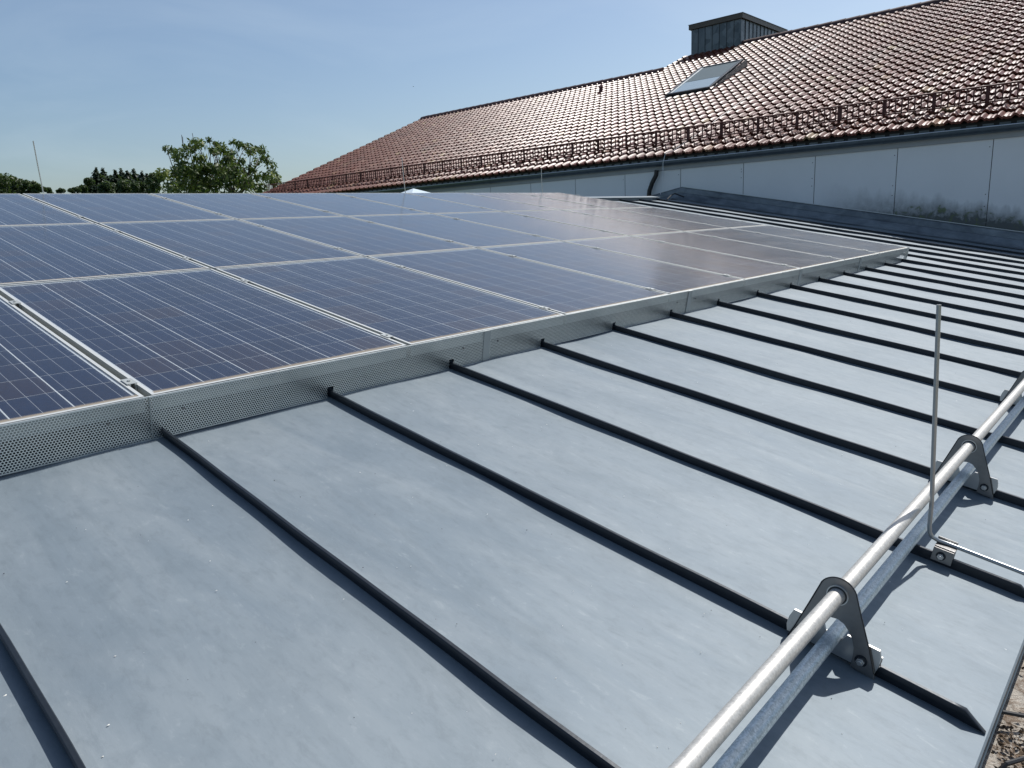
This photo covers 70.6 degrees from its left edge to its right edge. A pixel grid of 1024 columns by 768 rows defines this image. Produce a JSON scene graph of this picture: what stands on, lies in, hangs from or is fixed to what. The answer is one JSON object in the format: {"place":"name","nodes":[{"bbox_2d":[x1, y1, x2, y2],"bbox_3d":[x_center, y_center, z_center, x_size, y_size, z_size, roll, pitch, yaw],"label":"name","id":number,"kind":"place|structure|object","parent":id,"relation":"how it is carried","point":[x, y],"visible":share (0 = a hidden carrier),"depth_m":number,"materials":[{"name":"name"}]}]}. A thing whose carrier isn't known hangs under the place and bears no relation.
{"place":"outdoors","nodes":[
{"label":"outdoors","id":0,"kind":"place"},
{"bbox_2d":[39,186,47,192],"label":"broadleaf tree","id":1,"kind":"object","parent":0,"point":[44,189],"visible":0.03,"depth_m":62.42,"materials":[{"name":"green plant"}]},
{"bbox_2d":[0,0,928,192],"label":"sky","id":2,"kind":"structure","parent":0,"point":[106,84],"materials":[{"name":"blue"}]},
{"label":"ground","id":3,"kind":"structure","parent":0,"visible":0},
{"bbox_2d":[0,173,14,193],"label":"broadleaf tree","id":4,"kind":"object","parent":3,"relation":"on","point":[3,183],"visible":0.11,"depth_m":62.08,"materials":[{"name":"green plant"}]},
{"bbox_2d":[5,175,22,193],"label":"broadleaf tree","id":5,"kind":"object","parent":3,"relation":"on","point":[17,184],"visible":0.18,"depth_m":64.18,"materials":[{"name":"green plant"}]},
{"bbox_2d":[18,178,28,194],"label":"broadleaf tree","id":6,"kind":"object","parent":3,"relation":"on","point":[21,189],"visible":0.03,"depth_m":67.67,"materials":[{"name":"green plant"}]},
{"bbox_2d":[22,180,37,192],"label":"broadleaf tree","id":7,"kind":"object","parent":3,"relation":"on","point":[26,184],"visible":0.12,"depth_m":64.83,"materials":[{"name":"green plant"}]},
{"bbox_2d":[27,183,41,192],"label":"broadleaf tree","id":8,"kind":"object","parent":3,"relation":"on","point":[35,188],"visible":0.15,"depth_m":56.94,"materials":[{"name":"green plant"}]},
{"bbox_2d":[55,188,66,192],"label":"broadleaf tree","id":9,"kind":"object","parent":3,"relation":"on","point":[59,190],"visible":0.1,"depth_m":76.17,"materials":[{"name":"green plant"}]},
{"bbox_2d":[67,187,81,192],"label":"broadleaf tree","id":10,"kind":"object","parent":3,"relation":"on","point":[74,190],"visible":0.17,"depth_m":79.22,"materials":[{"name":"green plant"}]},
{"bbox_2d":[76,184,87,192],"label":"broadleaf tree","id":11,"kind":"object","parent":3,"relation":"on","point":[84,188],"visible":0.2,"depth_m":80.30,"materials":[{"name":"green plant"}]},
{"bbox_2d":[83,177,94,192],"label":"broadleaf tree","id":12,"kind":"object","parent":3,"relation":"on","point":[87,181],"visible":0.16,"depth_m":82.08,"materials":[{"name":"green plant"}]},
{"bbox_2d":[88,177,99,192],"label":"broadleaf tree","id":13,"kind":"object","parent":3,"relation":"on","point":[93,188],"visible":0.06,"depth_m":98.35,"materials":[{"name":"green plant"}]},
{"bbox_2d":[91,167,106,184],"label":"conifer tree","id":14,"kind":"object","parent":3,"relation":"on","point":[98,177],"visible":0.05,"depth_m":99.36,"materials":[{"name":"green plant"}]},
{"bbox_2d":[100,168,111,181],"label":"conifer tree","id":15,"kind":"object","parent":3,"relation":"on","point":[103,172],"visible":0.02,"depth_m":102.31,"materials":[{"name":"green plant"}]},
{"bbox_2d":[96,181,116,192],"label":"broadleaf tree","id":16,"kind":"object","parent":3,"relation":"on","point":[105,187],"visible":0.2,"depth_m":77.89,"materials":[{"name":"green plant"}]},
{"bbox_2d":[109,169,122,192],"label":"conifer tree","id":17,"kind":"object","parent":3,"relation":"on","point":[115,177],"visible":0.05,"depth_m":101.25,"materials":[{"name":"green plant"}]},
{"bbox_2d":[118,168,124,180],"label":"conifer tree","id":18,"kind":"object","parent":3,"relation":"on","point":[121,174],"visible":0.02,"depth_m":105.00,"materials":[{"name":"green plant"}]},
{"bbox_2d":[115,179,131,192],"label":"broadleaf tree","id":19,"kind":"object","parent":3,"relation":"on","point":[123,186],"visible":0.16,"depth_m":76.59,"materials":[{"name":"green plant"}]},
{"bbox_2d":[123,170,135,182],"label":"conifer tree","id":20,"kind":"object","parent":3,"relation":"on","point":[128,176],"visible":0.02,"depth_m":102.78,"materials":[{"name":"green plant"}]},
{"bbox_2d":[131,168,138,180],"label":"conifer tree","id":21,"kind":"object","parent":3,"relation":"on","point":[134,175],"visible":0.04,"depth_m":104.81,"materials":[{"name":"green plant"}]},
{"bbox_2d":[130,181,149,192],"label":"broadleaf tree","id":22,"kind":"object","parent":3,"relation":"on","point":[139,187],"visible":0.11,"depth_m":75.81,"materials":[{"name":"green plant"}]},
{"bbox_2d":[137,171,149,193],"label":"conifer tree","id":23,"kind":"object","parent":3,"relation":"on","point":[141,177],"visible":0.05,"depth_m":103.60,"materials":[{"name":"green plant"}]},
{"bbox_2d":[145,172,163,193],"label":"broadleaf tree","id":24,"kind":"object","parent":3,"relation":"on","point":[151,181],"visible":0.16,"depth_m":52.04,"materials":[{"name":"green plant"}]},
{"bbox_2d":[154,133,281,193],"bbox_3d":[-13.022,-5.938,33.096,5.655,10.538,5.889,-6,13,-16],"label":"leafy tree","id":25,"kind":"object","parent":3,"relation":"on","point":[188,178],"visible":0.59,"depth_m":31.21,"materials":[{"name":"green plant"}]},
{"bbox_2d":[263,0,1023,231],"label":"tiled building","id":26,"kind":"structure","parent":3,"relation":"on","point":[962,164],"depth_m":14.83,"materials":[{"name":"brown tile"}]},
{"bbox_2d":[598,84,602,92],"bbox_3d":[2.727,-9.116,22.426,0.200,0.251,0.298,9,38,42],"label":"roof vent","id":27,"kind":"object","parent":26,"relation":"on","point":[600,88],"visible":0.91,"depth_m":22.41,"materials":[{"name":"brown metal"}]},
{"bbox_2d":[265,80,1023,192],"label":"snow guard fence","id":28,"kind":"object","parent":26,"relation":"on","point":[838,120],"visible":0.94,"depth_m":14.30,"materials":[{"name":"brown metal"}]},
{"bbox_2d":[647,170,658,195],"bbox_3d":[2.796,-3.972,14.370,0.276,0.535,0.087,9,17,42],"label":"downpipe","id":29,"kind":"object","parent":26,"relation":"attached to","point":[652,182],"visible":0.88,"depth_m":14.34,"materials":[{"name":"black rubber"}]},
{"bbox_2d":[665,59,747,98],"bbox_3d":[5.029,-7.949,18.872,1.352,0.266,2.240,9,38,42],"label":"skylight","id":30,"kind":"object","parent":26,"relation":"on","point":[705,77],"visible":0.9,"depth_m":18.78,"materials":[{"name":"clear glass"}]},
{"bbox_2d":[688,12,787,54],"bbox_3d":[7.521,-10.872,23.985,1.850,1.752,3.430,9,17,42],"label":"roof box","id":31,"kind":"object","parent":26,"relation":"on","point":[729,31],"visible":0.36,"depth_m":22.71,"materials":[{"name":"grey metal"}]},
{"bbox_2d":[660,19,855,194],"bbox_3d":[6.253,-6.897,16.997,0.178,4.699,10.133,9,17,43],"label":"lightning conductor","id":32,"kind":"object","parent":26,"relation":"attached to","point":[732,107],"visible":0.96,"depth_m":15.48,"materials":[{"name":"metal"}]},
{"bbox_2d":[981,653,1023,767],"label":"terrace","id":33,"kind":"structure","parent":3,"relation":"on","point":[1014,702],"depth_m":1.49,"materials":[{"name":"gravel"}]},
{"bbox_2d":[0,187,1023,767],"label":"metal roof","id":34,"kind":"structure","parent":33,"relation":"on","point":[542,543],"depth_m":1.82,"materials":[{"name":"metal"}]},
{"bbox_2d":[33,141,43,192],"bbox_3d":[-4.009,-1.731,6.166,0.085,0.643,0.060,9,17,42],"label":"lightning rod","id":35,"kind":"object","parent":34,"relation":"attached to","point":[38,166],"visible":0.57,"depth_m":6.13,"materials":[{"name":"metal"}]},
{"bbox_2d":[0,393,167,475],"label":"screen sheet","id":36,"kind":"object","parent":34,"relation":"on","point":[69,413],"visible":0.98,"depth_m":2.06,"materials":[{"name":"silver metal"}]},
{"bbox_2d":[32,195,579,199],"bbox_3d":[-2.423,-1.809,7.227,0.064,0.124,10.142,21,25,38],"label":"mounting rail","id":37,"kind":"object","parent":34,"relation":"on","point":[267,197],"visible":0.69,"depth_m":6.83,"materials":[{"name":"metal"}]},
{"bbox_2d":[336,193,500,213],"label":"solar panel","id":38,"kind":"object","parent":37,"relation":"attached to","point":[421,203],"visible":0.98,"depth_m":7.93,"materials":[{"name":"glass"}]},
{"bbox_2d":[149,329,490,439],"bbox_3d":[-0.599,-0.036,2.735,0.006,0.143,1.488,21,25,38],"label":"screen sheet","id":39,"kind":"object","parent":34,"relation":"on","point":[486,345],"visible":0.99,"depth_m":2.59,"materials":[{"name":"silver metal"}]},
{"bbox_2d":[78,205,593,218],"bbox_3d":[-1.690,-1.524,6.610,0.064,0.124,10.142,21,25,38],"label":"mounting rail","id":40,"kind":"object","parent":34,"relation":"attached to","point":[323,210],"visible":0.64,"depth_m":6.57,"materials":[{"name":"metal"}]},
{"bbox_2d":[0,194,92,225],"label":"solar panel","id":41,"kind":"object","parent":40,"relation":"attached to","point":[18,209],"visible":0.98,"depth_m":5.12,"materials":[{"name":"glass"}]},
{"bbox_2d":[22,193,233,223],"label":"solar panel","id":42,"kind":"object","parent":40,"relation":"attached to","point":[97,208],"visible":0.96,"depth_m":5.77,"materials":[{"name":"glass"}]},
{"bbox_2d":[149,193,341,219],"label":"solar panel","id":43,"kind":"object","parent":40,"relation":"attached to","point":[237,206],"visible":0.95,"depth_m":6.50,"materials":[{"name":"glass"}]},
{"bbox_2d":[251,193,430,216],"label":"solar panel","id":44,"kind":"object","parent":40,"relation":"attached to","point":[339,204],"visible":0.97,"depth_m":7.21,"materials":[{"name":"glass"}]},
{"bbox_2d":[408,193,558,211],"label":"solar panel","id":45,"kind":"object","parent":40,"relation":"attached to","point":[501,205],"visible":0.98,"depth_m":8.66,"materials":[{"name":"glass"}]},
{"bbox_2d":[468,193,606,209],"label":"solar panel","id":46,"kind":"object","parent":40,"relation":"attached to","point":[542,201],"visible":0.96,"depth_m":9.39,"materials":[{"name":"glass"}]},
{"bbox_2d":[520,193,647,207],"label":"solar panel","id":47,"kind":"object","parent":40,"relation":"on","point":[586,200],"visible":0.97,"depth_m":10.12,"materials":[{"name":"glass"}]},
{"bbox_2d":[114,210,676,232],"bbox_3d":[-1.208,-1.337,6.206,0.064,0.124,10.142,21,25,38],"label":"mounting rail","id":48,"kind":"object","parent":34,"relation":"attached to","point":[119,231],"visible":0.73,"depth_m":6.17,"materials":[{"name":"metal"}]},
{"bbox_2d":[9,229,796,308],"bbox_3d":[0.007,-0.865,5.185,0.064,0.124,10.142,21,25,38],"label":"mounting rail","id":49,"kind":"object","parent":34,"relation":"attached to","point":[16,303],"visible":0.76,"depth_m":3.70,"materials":[{"name":"metal"}]},
{"bbox_2d":[0,295,145,441],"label":"solar panel","id":50,"kind":"object","parent":49,"relation":"on","point":[44,371],"visible":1,"depth_m":2.25,"materials":[{"name":"glass"}]},
{"bbox_2d":[0,269,406,409],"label":"solar panel","id":51,"kind":"object","parent":49,"relation":"attached to","point":[151,334],"visible":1,"depth_m":2.88,"materials":[{"name":"glass"}]},
{"bbox_2d":[215,257,563,355],"bbox_3d":[-0.676,-0.465,3.784,1.641,0.051,0.992,21,25,38],"label":"solar panel","id":52,"kind":"object","parent":49,"relation":"attached to","point":[407,307],"visible":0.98,"depth_m":3.65,"materials":[{"name":"glass"}]},
{"bbox_2d":[368,248,668,322],"bbox_3d":[0.007,-0.657,4.510,1.640,0.050,0.992,21,25,38],"label":"solar panel","id":53,"kind":"object","parent":49,"relation":"attached to","point":[557,289],"visible":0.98,"depth_m":4.40,"materials":[{"name":"glass"}]},
{"bbox_2d":[564,236,800,285],"bbox_3d":[1.375,-1.043,5.959,1.640,0.050,0.992,21,25,38],"label":"solar panel","id":54,"kind":"object","parent":49,"relation":"attached to","point":[714,262],"visible":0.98,"depth_m":5.88,"materials":[{"name":"glass"}]},
{"bbox_2d":[633,232,843,273],"bbox_3d":[2.059,-1.236,6.684,1.640,0.050,0.992,21,25,38],"label":"solar panel","id":55,"kind":"object","parent":49,"relation":"on","point":[796,259],"visible":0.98,"depth_m":6.62,"materials":[{"name":"glass"}]},
{"bbox_2d":[731,225,907,257],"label":"solar panel","id":56,"kind":"object","parent":49,"relation":"on","point":[876,247],"visible":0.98,"depth_m":8.05,"materials":[{"name":"glass"}]},
{"bbox_2d":[402,188,429,192],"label":"roof dome","id":57,"kind":"structure","parent":34,"relation":"on","point":[413,190],"depth_m":10.23,"materials":[{"name":"white plastic"}]},
{"bbox_2d":[0,244,901,454],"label":"mounting rail","id":58,"kind":"object","parent":34,"relation":"attached to","point":[130,382],"visible":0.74,"depth_m":2.73,"materials":[{"name":"metal"}]},
{"bbox_2d":[479,241,743,301],"bbox_3d":[0.691,-0.850,5.234,1.640,0.050,0.992,21,25,38],"label":"solar panel","id":59,"kind":"object","parent":58,"relation":"attached to","point":[663,277],"visible":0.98,"depth_m":5.14,"materials":[{"name":"glass"}]},
{"bbox_2d":[686,228,878,264],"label":"solar panel","id":60,"kind":"object","parent":58,"relation":"on","point":[821,249],"visible":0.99,"depth_m":7.32,"materials":[{"name":"glass"}]},
{"bbox_2d":[4,367,902,756],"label":"pale flakes","id":61,"kind":"object","parent":34,"relation":"on","point":[622,663],"visible":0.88,"depth_m":1.64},
{"bbox_2d":[183,221,745,260],"bbox_3d":[-0.474,-1.052,5.589,0.064,0.124,10.142,21,25,38],"label":"mounting rail","id":62,"kind":"object","parent":34,"relation":"on","point":[188,258],"visible":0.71,"depth_m":5.54,"materials":[{"name":"metal"}]},
{"bbox_2d":[0,223,209,284],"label":"solar panel","id":63,"kind":"object","parent":62,"relation":"attached to","point":[41,253],"visible":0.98,"depth_m":3.99,"materials":[{"name":"glass"}]},
{"bbox_2d":[99,219,363,269],"bbox_3d":[-1.892,-0.937,4.805,1.640,0.050,0.992,21,25,38],"label":"solar panel","id":64,"kind":"object","parent":62,"relation":"attached to","point":[214,244],"visible":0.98,"depth_m":4.71,"materials":[{"name":"glass"}]},
{"bbox_2d":[239,216,475,256],"bbox_3d":[-1.208,-1.129,5.530,1.640,0.050,0.992,21,25,38],"label":"solar panel","id":65,"kind":"object","parent":62,"relation":"on","point":[358,237],"visible":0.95,"depth_m":5.46,"materials":[{"name":"glass"}]},
{"bbox_2d":[347,214,558,247],"bbox_3d":[-0.524,-1.322,6.255,1.641,0.051,0.992,21,25,38],"label":"solar panel","id":66,"kind":"object","parent":62,"relation":"on","point":[471,234],"visible":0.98,"depth_m":6.20,"materials":[{"name":"glass"}]},
{"bbox_2d":[435,212,627,240],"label":"solar panel","id":67,"kind":"object","parent":62,"relation":"on","point":[539,227],"visible":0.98,"depth_m":6.93,"materials":[{"name":"glass"}]},
{"bbox_2d":[505,210,682,235],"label":"solar panel","id":68,"kind":"object","parent":62,"relation":"attached to","point":[600,223],"visible":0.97,"depth_m":7.63,"materials":[{"name":"glass"}]},
{"bbox_2d":[565,208,725,231],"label":"solar panel","id":69,"kind":"object","parent":62,"relation":"attached to","point":[655,221],"visible":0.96,"depth_m":8.37,"materials":[{"name":"glass"}]},
{"bbox_2d":[611,207,761,227],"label":"solar panel","id":70,"kind":"object","parent":62,"relation":"on","point":[696,218],"visible":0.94,"depth_m":9.11,"materials":[{"name":"glass"}]},
{"bbox_2d":[481,290,692,359],"bbox_3d":[0.498,-0.346,3.899,0.006,0.143,1.870,21,25,38],"label":"screen sheet","id":71,"kind":"object","parent":34,"relation":"on","point":[688,301],"visible":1,"depth_m":3.77,"materials":[{"name":"silver metal"}]},
{"bbox_2d":[685,268,802,311],"bbox_3d":[1.715,-0.688,5.187,0.006,0.143,1.840,21,25,38],"label":"screen sheet","id":72,"kind":"object","parent":34,"relation":"on","point":[746,287],"visible":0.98,"depth_m":5.09,"materials":[{"name":"silver metal"}]},
{"bbox_2d":[797,257,861,285],"bbox_3d":[2.809,-0.997,6.348,0.006,0.143,1.510,21,25,38],"label":"screen sheet","id":73,"kind":"object","parent":34,"relation":"on","point":[838,265],"visible":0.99,"depth_m":6.33,"materials":[{"name":"silver metal"}]},
{"bbox_2d":[787,577,882,679],"bbox_3d":[0.683,0.492,1.512,0.193,0.194,0.040,21,25,38],"label":"snow guard bracket","id":74,"kind":"object","parent":34,"relation":"attached to","point":[858,651],"visible":0.66,"depth_m":1.49,"materials":[{"name":"silver metal"}]},
{"bbox_2d":[668,379,1023,767],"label":"snow guard pipe","id":75,"kind":"object","parent":74,"relation":"attached to","point":[704,745],"visible":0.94,"depth_m":1.36,"materials":[{"name":"silver metal"}]},
{"bbox_2d":[712,396,1023,767],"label":"ice guard pipe","id":76,"kind":"object","parent":34,"relation":"on","point":[744,744],"visible":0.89,"depth_m":1.48,"materials":[{"name":"silver metal"}]},
{"bbox_2d":[858,247,909,270],"bbox_3d":[3.829,-1.292,7.447,0.036,0.144,1.646,21,25,38],"label":"screen sheet","id":77,"kind":"object","parent":34,"relation":"on","point":[898,254],"visible":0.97,"depth_m":7.41,"materials":[{"name":"silver metal"}]},
{"bbox_2d":[935,435,997,499],"bbox_3d":[1.506,0.260,2.384,0.193,0.194,0.040,21,25,38],"label":"snow guard bracket","id":78,"kind":"object","parent":34,"relation":"attached to","point":[981,481],"visible":0.66,"depth_m":2.36,"materials":[{"name":"silver metal"}]},
{"bbox_2d":[927,304,1023,574],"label":"lightning rod","id":79,"kind":"object","parent":34,"relation":"attached to","point":[944,550],"visible":1,"depth_m":1.89,"materials":[{"name":"metal"}]},
{"bbox_2d":[1000,371,1023,404],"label":"snow guard bracket","id":80,"kind":"object","parent":34,"relation":"attached to","point":[1006,393],"visible":0.31,"depth_m":3.29,"materials":[{"name":"silver metal"}]},
{"bbox_2d":[991,667,1023,767],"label":"moss litter","id":81,"kind":"object","parent":33,"relation":"on","point":[1020,753],"visible":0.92,"depth_m":1.45,"materials":[{"name":"brown plant"}]},
{"bbox_2d":[998,756,1023,767],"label":"twig","id":82,"kind":"object","parent":81,"relation":"on","point":[1006,764],"visible":1,"depth_m":1.36,"materials":[{"name":"black wood"}]},
{"bbox_2d":[1001,710,1023,717],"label":"cable","id":83,"kind":"object","parent":33,"relation":"on","point":[1015,714],"visible":0.44,"depth_m":1.49,"materials":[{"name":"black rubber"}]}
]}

